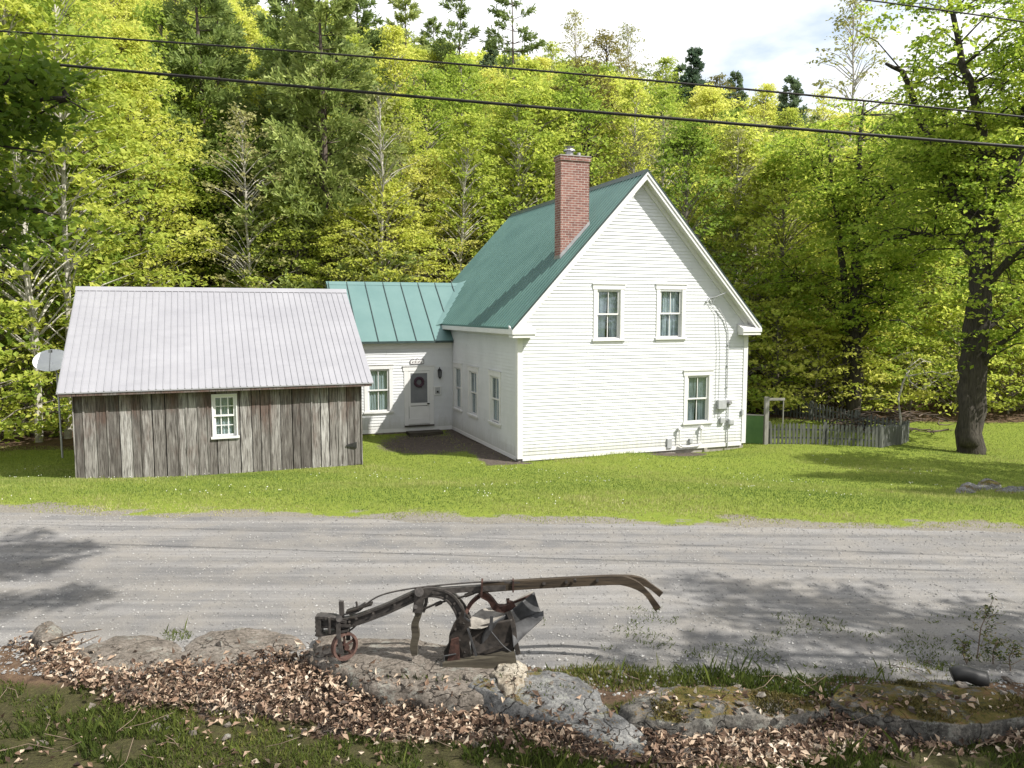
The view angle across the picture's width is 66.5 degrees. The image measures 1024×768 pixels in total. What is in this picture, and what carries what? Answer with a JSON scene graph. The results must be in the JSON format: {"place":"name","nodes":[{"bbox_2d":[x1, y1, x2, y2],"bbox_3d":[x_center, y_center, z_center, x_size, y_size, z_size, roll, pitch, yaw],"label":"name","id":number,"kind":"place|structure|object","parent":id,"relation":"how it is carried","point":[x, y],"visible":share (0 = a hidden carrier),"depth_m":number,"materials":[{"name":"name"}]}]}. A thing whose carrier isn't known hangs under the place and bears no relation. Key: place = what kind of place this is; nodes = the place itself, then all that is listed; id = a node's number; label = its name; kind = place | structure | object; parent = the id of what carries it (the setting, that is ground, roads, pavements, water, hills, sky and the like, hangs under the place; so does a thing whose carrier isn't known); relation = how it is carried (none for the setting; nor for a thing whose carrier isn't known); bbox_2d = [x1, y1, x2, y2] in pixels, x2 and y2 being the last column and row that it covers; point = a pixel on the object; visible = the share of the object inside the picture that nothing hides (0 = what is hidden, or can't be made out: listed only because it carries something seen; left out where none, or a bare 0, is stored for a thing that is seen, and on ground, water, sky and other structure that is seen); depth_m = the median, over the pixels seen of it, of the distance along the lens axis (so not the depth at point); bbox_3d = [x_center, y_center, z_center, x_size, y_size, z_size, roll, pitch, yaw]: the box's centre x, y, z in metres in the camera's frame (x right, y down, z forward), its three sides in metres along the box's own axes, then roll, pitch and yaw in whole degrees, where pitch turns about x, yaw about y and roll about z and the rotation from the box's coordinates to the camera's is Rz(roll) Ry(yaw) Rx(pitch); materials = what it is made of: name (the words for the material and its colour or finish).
{"place":"outdoors","nodes":[
{"label":"outdoors","id":0,"kind":"place"},
{"bbox_2d":[0,510,1023,697],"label":"road","id":1,"kind":"structure","parent":0,"point":[846,653],"depth_m":9.44,"materials":[{"name":"grey gravel"}]},
{"bbox_2d":[543,605,1023,685],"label":"road weeds","id":2,"kind":"object","parent":1,"relation":"on","point":[847,680],"visible":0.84,"depth_m":7.64,"materials":[{"name":"green plant"}]},
{"bbox_2d":[0,44,1023,767],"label":"ground","id":3,"kind":"structure","parent":0,"point":[42,684],"depth_m":13.18,"materials":[{"name":"green plant"}]},
{"bbox_2d":[0,328,71,437],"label":"understory shrub","id":4,"kind":"object","parent":3,"relation":"on","point":[31,389],"visible":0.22,"depth_m":28.46,"materials":[{"name":"green plant"}]},
{"bbox_2d":[0,286,72,443],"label":"understory maple","id":5,"kind":"object","parent":3,"relation":"on","point":[6,422],"visible":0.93,"depth_m":25.74,"materials":[{"name":"green plant"}]},
{"bbox_2d":[0,299,72,440],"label":"understory maple","id":6,"kind":"object","parent":3,"relation":"on","point":[7,404],"visible":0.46,"depth_m":27.46,"materials":[{"name":"green plant"}]},
{"bbox_2d":[0,288,74,426],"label":"understory maple","id":7,"kind":"object","parent":3,"relation":"on","point":[42,408],"visible":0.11,"depth_m":28.67,"materials":[{"name":"green plant"}]},
{"bbox_2d":[32,349,63,457],"bbox_3d":[-13.852,0.620,23.735,0.886,3.327,1.104,5,7,41],"label":"satellite dish","id":8,"kind":"object","parent":3,"relation":"on","point":[49,360],"visible":0.88,"depth_m":23.70,"materials":[{"name":"white paint"}]},
{"bbox_2d":[0,34,122,356],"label":"beech tree","id":9,"kind":"object","parent":3,"relation":"on","point":[9,339],"visible":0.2,"depth_m":28.30,"materials":[{"name":"green plant"}]},
{"bbox_2d":[0,31,126,264],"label":"roadside maple","id":10,"kind":"object","parent":3,"relation":"on","point":[40,82],"visible":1,"depth_m":7.89,"materials":[{"name":"green plant"}]},
{"bbox_2d":[0,0,128,442],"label":"birch tree","id":11,"kind":"object","parent":3,"relation":"on","point":[6,6],"visible":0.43,"depth_m":26.78,"materials":[{"name":"green plant"}]},
{"bbox_2d":[0,0,154,421],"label":"beech tree","id":12,"kind":"object","parent":3,"relation":"on","point":[16,261],"visible":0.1,"depth_m":30.33,"materials":[{"name":"green plant"}]},
{"bbox_2d":[0,0,168,438],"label":"birch tree","id":13,"kind":"object","parent":3,"relation":"on","point":[99,55],"visible":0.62,"depth_m":27.54,"materials":[{"name":"green plant"}]},
{"bbox_2d":[0,16,217,379],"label":"maple tree","id":14,"kind":"object","parent":3,"relation":"on","point":[159,238],"visible":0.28,"depth_m":30.94,"materials":[{"name":"green plant"}]},
{"bbox_2d":[2,17,235,327],"bbox_3d":[-17.837,-7.310,34.657,10.798,17.041,10.778,0,5,0],"label":"maple tree","id":15,"kind":"object","parent":3,"relation":"on","point":[122,31],"visible":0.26,"depth_m":33.69,"materials":[{"name":"green plant"}]},
{"bbox_2d":[69,0,184,170],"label":"maple tree","id":16,"kind":"object","parent":3,"relation":"on","point":[115,8],"visible":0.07,"depth_m":42.71,"materials":[{"name":"green plant"}]},
{"bbox_2d":[78,635,182,678],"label":"stone slab","id":17,"kind":"structure","parent":3,"relation":"on","point":[143,645],"depth_m":7.42,"materials":[{"name":"beige stone"}]},
{"bbox_2d":[49,67,226,286],"bbox_3d":[-16.571,-6.329,34.438,6.986,15.063,7.429,-4,7,-37],"label":"birch tree","id":18,"kind":"object","parent":3,"relation":"on","point":[160,116],"visible":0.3,"depth_m":34.04,"materials":[{"name":"green plant"}]},
{"bbox_2d":[50,19,227,286],"bbox_3d":[-18.172,-8.348,36.858,9.141,16.907,9.851,-1,5,-9],"label":"beech tree","id":19,"kind":"object","parent":3,"relation":"on","point":[162,111],"visible":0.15,"depth_m":36.48,"materials":[{"name":"green plant"}]},
{"bbox_2d":[80,1,252,276],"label":"beech tree","id":20,"kind":"object","parent":3,"relation":"on","point":[159,20],"visible":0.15,"depth_m":39.12,"materials":[{"name":"green plant"}]},
{"bbox_2d":[110,0,280,287],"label":"pine tree","id":21,"kind":"object","parent":3,"relation":"on","point":[177,60],"visible":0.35,"depth_m":39.23,"materials":[{"name":"green plant"}]},
{"bbox_2d":[56,286,373,478],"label":"barn","id":22,"kind":"structure","parent":3,"relation":"on","point":[167,381],"depth_m":21.71,"materials":[{"name":"grey wood"}]},
{"bbox_2d":[211,393,239,438],"bbox_3d":[-7.810,0.869,21.222,0.730,1.215,0.220,-2,6,-22],"label":"window","id":23,"kind":"structure","parent":22,"relation":"in","point":[224,406],"depth_m":21.27,"materials":[{"name":"white paint"}]},
{"bbox_2d":[153,131,307,287],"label":"beech tree","id":24,"kind":"object","parent":3,"relation":"on","point":[215,175],"visible":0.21,"depth_m":37.66,"materials":[{"name":"green plant"}]},
{"bbox_2d":[215,1,269,102],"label":"maple tree","id":25,"kind":"object","parent":3,"relation":"on","point":[251,32],"visible":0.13,"depth_m":56.18,"materials":[{"name":"green plant"}]},
{"bbox_2d":[180,628,305,674],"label":"stone slab","id":26,"kind":"structure","parent":3,"relation":"on","point":[205,644],"depth_m":7.59,"materials":[{"name":"beige stone"}]},
{"bbox_2d":[192,102,315,287],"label":"aspen tree","id":27,"kind":"object","parent":3,"relation":"on","point":[243,176],"visible":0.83,"depth_m":34.66,"materials":[{"name":"green plant"}]},
{"bbox_2d":[202,0,373,285],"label":"pine tree","id":28,"kind":"object","parent":3,"relation":"on","point":[274,25],"visible":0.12,"depth_m":39.52,"materials":[{"name":"green plant"}]},
{"bbox_2d":[226,178,359,287],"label":"maple tree","id":29,"kind":"object","parent":3,"relation":"on","point":[298,250],"visible":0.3,"depth_m":35.60,"materials":[{"name":"green plant"}]},
{"bbox_2d":[210,0,421,288],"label":"pine tree","id":30,"kind":"object","parent":3,"relation":"on","point":[290,143],"visible":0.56,"depth_m":36.16,"materials":[{"name":"green plant"}]},
{"bbox_2d":[290,202,401,288],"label":"maple tree","id":31,"kind":"object","parent":3,"relation":"on","point":[346,222],"visible":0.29,"depth_m":35.44,"materials":[{"name":"green plant"}]},
{"bbox_2d":[303,24,399,228],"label":"pine tree","id":32,"kind":"object","parent":3,"relation":"on","point":[356,108],"visible":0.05,"depth_m":42.92,"materials":[{"name":"green plant"}]},
{"bbox_2d":[323,0,407,156],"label":"pine tree","id":33,"kind":"object","parent":3,"relation":"on","point":[366,18],"visible":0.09,"depth_m":55.43,"materials":[{"name":"green plant"}]},
{"bbox_2d":[309,175,455,283],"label":"maple tree","id":34,"kind":"object","parent":3,"relation":"on","point":[387,194],"visible":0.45,"depth_m":35.45,"materials":[{"name":"green plant"}]},
{"bbox_2d":[328,85,445,281],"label":"aspen tree","id":35,"kind":"object","parent":3,"relation":"on","point":[379,113],"visible":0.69,"depth_m":35.15,"materials":[{"name":"green plant"}]},
{"bbox_2d":[299,638,496,717],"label":"stone slab","id":36,"kind":"structure","parent":3,"relation":"on","point":[428,659],"depth_m":6.89,"materials":[{"name":"beige stone"}]},
{"bbox_2d":[315,574,662,668],"bbox_3d":[-0.182,2.162,7.202,3.213,0.837,0.495,-1,5,-7],"label":"plow","id":37,"kind":"object","parent":36,"relation":"on","point":[494,633],"visible":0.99,"depth_m":7.07,"materials":[{"name":"metal"}]},
{"bbox_2d":[371,24,434,239],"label":"birch tree","id":38,"kind":"object","parent":3,"relation":"on","point":[393,35],"visible":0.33,"depth_m":50.40,"materials":[{"name":"green plant"}]},
{"bbox_2d":[334,96,482,282],"bbox_3d":[-5.480,-8.198,40.761,8.650,12.913,8.633,-3,6,-30],"label":"maple tree","id":39,"kind":"object","parent":3,"relation":"on","point":[416,139],"visible":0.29,"depth_m":39.62,"materials":[{"name":"green plant"}]},
{"bbox_2d":[376,0,453,216],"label":"pine tree","id":40,"kind":"object","parent":3,"relation":"on","point":[400,18],"visible":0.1,"depth_m":59.32,"materials":[{"name":"green plant"}]},
{"bbox_2d":[359,154,487,282],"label":"maple tree","id":41,"kind":"object","parent":3,"relation":"on","point":[431,170],"visible":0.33,"depth_m":37.49,"materials":[{"name":"green plant"}]},
{"bbox_2d":[385,64,502,281],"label":"beech tree","id":42,"kind":"object","parent":3,"relation":"on","point":[422,104],"visible":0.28,"depth_m":43.40,"materials":[{"name":"green plant"}]},
{"bbox_2d":[425,0,480,115],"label":"pine tree","id":43,"kind":"object","parent":3,"relation":"on","point":[439,49],"visible":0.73,"depth_m":68.37,"materials":[{"name":"green plant"}]},
{"bbox_2d":[395,111,511,282],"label":"birch tree","id":44,"kind":"object","parent":3,"relation":"on","point":[461,141],"visible":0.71,"depth_m":37.16,"materials":[{"name":"green plant"}]},
{"bbox_2d":[405,51,522,258],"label":"beech tree","id":45,"kind":"object","parent":3,"relation":"on","point":[465,87],"visible":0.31,"depth_m":47.02,"materials":[{"name":"green plant"}]},
{"bbox_2d":[412,131,522,282],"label":"maple tree","id":46,"kind":"object","parent":3,"relation":"on","point":[475,220],"visible":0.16,"depth_m":41.08,"materials":[{"name":"green plant"}]},
{"bbox_2d":[1,697,998,767],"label":"stray leaves","id":47,"kind":"object","parent":3,"relation":"on","point":[254,761],"visible":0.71,"depth_m":6.01,"materials":[{"name":"brown plant"}]},
{"bbox_2d":[0,640,1012,747],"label":"stone chips","id":48,"kind":"object","parent":3,"relation":"on","point":[469,677],"visible":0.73,"depth_m":6.73,"materials":[{"name":"beige stone"}]},
{"bbox_2d":[453,88,560,272],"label":"birch tree","id":49,"kind":"object","parent":3,"relation":"on","point":[521,96],"visible":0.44,"depth_m":38.84,"materials":[{"name":"green plant"}]},
{"bbox_2d":[0,618,1023,767],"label":"verge grass","id":50,"kind":"structure","parent":3,"relation":"on","point":[686,677],"depth_m":6.25,"materials":[{"name":"green plant"}]},
{"bbox_2d":[0,665,1023,767],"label":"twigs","id":51,"kind":"object","parent":3,"relation":"on","point":[450,746],"visible":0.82,"depth_m":6.16,"materials":[{"name":"wood"}]},
{"bbox_2d":[479,0,548,79],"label":"pine tree","id":52,"kind":"object","parent":3,"relation":"on","point":[504,16],"visible":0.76,"depth_m":67.58,"materials":[{"name":"green plant"}]},
{"bbox_2d":[6,623,1023,767],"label":"leaf litter","id":53,"kind":"object","parent":3,"relation":"on","point":[805,744],"visible":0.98,"depth_m":6.45,"materials":[{"name":"brown plant"}]},
{"bbox_2d":[442,66,605,282],"bbox_3d":[1.664,-9.119,41.644,10.116,14.571,9.908,4,7,36],"label":"maple tree","id":54,"kind":"object","parent":3,"relation":"on","point":[540,100],"visible":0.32,"depth_m":40.00,"materials":[{"name":"green plant"}]},
{"bbox_2d":[326,146,761,461],"bbox_3d":[0.106,-2.626,28.965,12.793,10.260,12.044,-2,6,-21],"label":"farmhouse","id":55,"kind":"object","parent":3,"relation":"on","point":[577,316],"visible":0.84,"depth_m":24.88,"materials":[{"name":"white paint"}]},
{"bbox_2d":[363,364,394,415],"bbox_3d":[-4.898,0.207,28.606,1.150,1.865,0.220,-2,6,-21],"label":"window","id":56,"kind":"structure","parent":55,"relation":"in","point":[378,396],"depth_m":28.66,"materials":[{"name":"white paint"}]},
{"bbox_2d":[408,371,429,423],"bbox_3d":[-3.451,0.502,29.080,0.810,1.970,0.175,-2,6,-21],"label":"door","id":57,"kind":"structure","parent":55,"relation":"in","point":[418,381],"depth_m":29.12,"materials":[{"name":"white paint"}]},
{"bbox_2d":[592,283,625,343],"bbox_3d":[2.957,-2.171,24.051,1.150,1.825,0.220,-2,6,-21],"label":"window","id":58,"kind":"structure","parent":55,"relation":"in","point":[615,312],"depth_m":24.10,"materials":[{"name":"white paint"}]},
{"bbox_2d":[655,284,687,341],"bbox_3d":[5.026,-2.264,24.835,1.160,1.825,0.220,-2,6,-21],"label":"window","id":59,"kind":"structure","parent":55,"relation":"in","point":[670,323],"depth_m":24.89,"materials":[{"name":"white paint"}]},
{"bbox_2d":[682,369,713,426],"bbox_3d":[6.040,0.453,25.477,1.170,1.835,0.220,-2,6,-21],"label":"window","id":60,"kind":"structure","parent":55,"relation":"in","point":[704,383],"depth_m":25.53,"materials":[{"name":"white paint"}]},
{"bbox_2d":[468,670,646,761],"bbox_3d":[0.472,2.815,6.595,1.626,0.572,0.780,3,6,30],"label":"ledge stone","id":61,"kind":"object","parent":3,"relation":"on","point":[521,703],"visible":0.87,"depth_m":6.47,"materials":[{"name":"grey stone"}]},
{"bbox_2d":[490,660,527,696],"bbox_3d":[-0.026,2.573,6.823,0.345,0.171,0.633,0,5,0],"label":"stone","id":62,"kind":"object","parent":61,"relation":"on","point":[519,668],"visible":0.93,"depth_m":6.72,"materials":[{"name":"stone"}]},
{"bbox_2d":[150,0,964,162],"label":"woods","id":63,"kind":"object","parent":3,"relation":"on","point":[477,58],"depth_m":84.92,"materials":[{"name":"green plant"}]},
{"bbox_2d":[501,66,632,210],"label":"beech tree","id":64,"kind":"object","parent":3,"relation":"on","point":[571,98],"visible":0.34,"depth_m":41.23,"materials":[{"name":"green plant"}]},
{"bbox_2d":[516,58,647,199],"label":"oak tree","id":65,"kind":"object","parent":3,"relation":"on","point":[606,86],"visible":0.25,"depth_m":43.83,"materials":[{"name":"green plant"}]},
{"bbox_2d":[543,80,660,199],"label":"maple tree","id":66,"kind":"object","parent":3,"relation":"on","point":[617,83],"visible":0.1,"depth_m":48.09,"materials":[{"name":"green plant"}]},
{"bbox_2d":[558,28,648,103],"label":"oak tree","id":67,"kind":"object","parent":3,"relation":"on","point":[602,40],"visible":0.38,"depth_m":75.44,"materials":[{"name":"green plant"}]},
{"bbox_2d":[589,80,677,197],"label":"birch tree","id":68,"kind":"object","parent":3,"relation":"on","point":[629,92],"visible":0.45,"depth_m":41.99,"materials":[{"name":"green plant"}]},
{"bbox_2d":[622,85,706,216],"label":"beech tree","id":69,"kind":"object","parent":3,"relation":"on","point":[661,93],"visible":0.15,"depth_m":51.23,"materials":[{"name":"green plant"}]},
{"bbox_2d":[630,110,711,251],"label":"aspen tree","id":70,"kind":"object","parent":3,"relation":"on","point":[652,145],"visible":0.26,"depth_m":38.83,"materials":[{"name":"green plant"}]},
{"bbox_2d":[670,46,710,194],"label":"spruce tree","id":71,"kind":"object","parent":3,"relation":"on","point":[693,74],"visible":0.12,"depth_m":71.10,"materials":[{"name":"plant"}]},
{"bbox_2d":[640,116,753,307],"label":"beech tree","id":72,"kind":"object","parent":3,"relation":"on","point":[688,139],"visible":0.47,"depth_m":35.50,"materials":[{"name":"green plant"}]},
{"bbox_2d":[649,87,758,213],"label":"maple tree","id":73,"kind":"object","parent":3,"relation":"on","point":[709,98],"visible":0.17,"depth_m":51.19,"materials":[{"name":"green plant"}]},
{"bbox_2d":[618,685,830,739],"bbox_3d":[1.763,2.830,6.567,1.796,0.448,0.665,0,5,0],"label":"ledge stone","id":74,"kind":"object","parent":3,"relation":"on","point":[637,714],"visible":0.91,"depth_m":6.36,"materials":[{"name":"grey stone"}]},
{"bbox_2d":[650,679,1023,722],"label":"ledge moss","id":75,"kind":"object","parent":74,"relation":"on","point":[759,701],"visible":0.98,"depth_m":6.43,"materials":[{"name":"green plant"}]},
{"bbox_2d":[694,125,788,302],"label":"aspen tree","id":76,"kind":"object","parent":3,"relation":"on","point":[734,132],"visible":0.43,"depth_m":36.48,"materials":[{"name":"green plant"}]},
{"bbox_2d":[668,111,848,364],"bbox_3d":[11.709,-6.169,38.294,9.518,13.501,9.321,3,6,27],"label":"maple tree","id":77,"kind":"object","parent":3,"relation":"on","point":[744,155],"visible":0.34,"depth_m":36.60,"materials":[{"name":"green plant"}]},
{"bbox_2d":[745,83,781,134],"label":"maple tree","id":78,"kind":"object","parent":3,"relation":"on","point":[766,105],"visible":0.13,"depth_m":79.01,"materials":[{"name":"green plant"}]},
{"bbox_2d":[746,312,803,413],"bbox_3d":[9.608,-0.982,34.297,5.708,4.788,6.053,0,5,3],"label":"understory shrub","id":79,"kind":"object","parent":3,"relation":"on","point":[761,395],"visible":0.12,"depth_m":32.96,"materials":[{"name":"green plant"}]},
{"bbox_2d":[770,75,812,145],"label":"spruce tree","id":80,"kind":"object","parent":3,"relation":"on","point":[795,85],"visible":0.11,"depth_m":73.42,"materials":[{"name":"plant"}]},
{"bbox_2d":[747,297,841,413],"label":"understory maple","id":81,"kind":"object","parent":3,"relation":"on","point":[800,366],"visible":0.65,"depth_m":33.22,"materials":[{"name":"green plant"}]},
{"bbox_2d":[709,140,884,387],"bbox_3d":[11.581,-4.908,35.786,8.559,12.135,8.739,-4,6,-35],"label":"maple tree","id":82,"kind":"object","parent":3,"relation":"on","point":[765,217],"visible":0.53,"depth_m":34.88,"materials":[{"name":"green plant"}]},
{"bbox_2d":[754,312,889,414],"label":"understory maple","id":83,"kind":"object","parent":3,"relation":"on","point":[817,334],"visible":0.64,"depth_m":32.92,"materials":[{"name":"green plant"}]},
{"bbox_2d":[768,421,882,447],"bbox_3d":[10.603,1.812,26.466,3.805,1.047,0.160,0,5,4],"label":"picket fence","id":84,"kind":"object","parent":3,"relation":"on","point":[825,437],"visible":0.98,"depth_m":26.38,"materials":[{"name":"grey wood"}]},
{"bbox_2d":[768,396,909,441],"bbox_3d":[13.139,1.435,31.989,0.160,1.402,6.260,-4,7,-35],"label":"picket fence","id":85,"kind":"object","parent":3,"relation":"on","point":[810,414],"visible":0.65,"depth_m":31.98,"materials":[{"name":"grey wood"}]},
{"bbox_2d":[793,327,908,413],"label":"understory maple","id":86,"kind":"object","parent":3,"relation":"on","point":[841,404],"visible":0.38,"depth_m":33.40,"materials":[{"name":"green plant"}]},
{"bbox_2d":[801,0,910,177],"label":"aspen tree","id":87,"kind":"object","parent":3,"relation":"on","point":[844,23],"visible":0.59,"depth_m":50.78,"materials":[{"name":"green plant"}]},
{"bbox_2d":[793,299,946,411],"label":"understory maple","id":88,"kind":"object","parent":3,"relation":"on","point":[889,334],"visible":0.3,"depth_m":33.85,"materials":[{"name":"green plant"}]},
{"bbox_2d":[723,75,1023,420],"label":"yard maple","id":89,"kind":"object","parent":3,"relation":"on","point":[851,311],"visible":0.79,"depth_m":32.12,"materials":[{"name":"green plant"}]},
{"bbox_2d":[798,407,950,433],"bbox_3d":[14.645,1.507,31.057,6.349,1.172,2.986,0,5,0],"label":"brush pile","id":90,"kind":"object","parent":3,"relation":"on","point":[894,416],"visible":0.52,"depth_m":30.85,"materials":[{"name":"brown wood"}]},
{"bbox_2d":[849,159,969,401],"bbox_3d":[19.371,-5.147,37.494,7.051,12.222,7.599,-1,5,-14],"label":"beech tree","id":91,"kind":"object","parent":3,"relation":"on","point":[940,281],"visible":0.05,"depth_m":36.40,"materials":[{"name":"green plant"}]},
{"bbox_2d":[797,0,1023,454],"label":"yard maple","id":92,"kind":"object","parent":3,"relation":"on","point":[985,214],"visible":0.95,"depth_m":26.34,"materials":[{"name":"green plant"}]},
{"bbox_2d":[862,319,959,412],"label":"understory maple","id":93,"kind":"object","parent":3,"relation":"on","point":[929,332],"visible":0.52,"depth_m":34.22,"materials":[{"name":"green plant"}]},
{"bbox_2d":[836,337,1001,424],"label":"bent sapling","id":94,"kind":"object","parent":3,"relation":"on","point":[922,373],"visible":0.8,"depth_m":30.08,"materials":[{"name":"plant"}]},
{"bbox_2d":[830,682,1023,745],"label":"round slab","id":95,"kind":"structure","parent":3,"relation":"on","point":[987,725],"depth_m":6.31,"materials":[{"name":"stone"}]},
{"bbox_2d":[888,289,1023,415],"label":"understory maple","id":96,"kind":"object","parent":3,"relation":"on","point":[950,317],"visible":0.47,"depth_m":33.80,"materials":[{"name":"green plant"}]},
{"bbox_2d":[910,149,1023,374],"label":"maple tree","id":97,"kind":"object","parent":3,"relation":"on","point":[998,299],"visible":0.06,"depth_m":36.75,"materials":[{"name":"green plant"}]},
{"bbox_2d":[953,330,1023,413],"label":"understory maple","id":98,"kind":"object","parent":3,"relation":"on","point":[1008,400],"visible":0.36,"depth_m":34.11,"materials":[{"name":"green plant"}]},
{"bbox_2d":[0,30,1023,117],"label":"overhead cable","id":99,"kind":"object","parent":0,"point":[650,80],"visible":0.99,"depth_m":8.89,"materials":[{"name":"black rubber"}]},
{"bbox_2d":[0,417,1023,527],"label":"lawn grass","id":100,"kind":"structure","parent":0,"point":[961,496],"depth_m":16.59,"materials":[{"name":"green plant"}]},
{"bbox_2d":[20,60,1023,148],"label":"overhead cable","id":101,"kind":"object","parent":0,"point":[558,108],"visible":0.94,"depth_m":8.32,"materials":[{"name":"black rubber"}]},
{"bbox_2d":[257,0,1023,121],"label":"sky","id":102,"kind":"structure","parent":0,"point":[768,41],"materials":[{"name":"white"}]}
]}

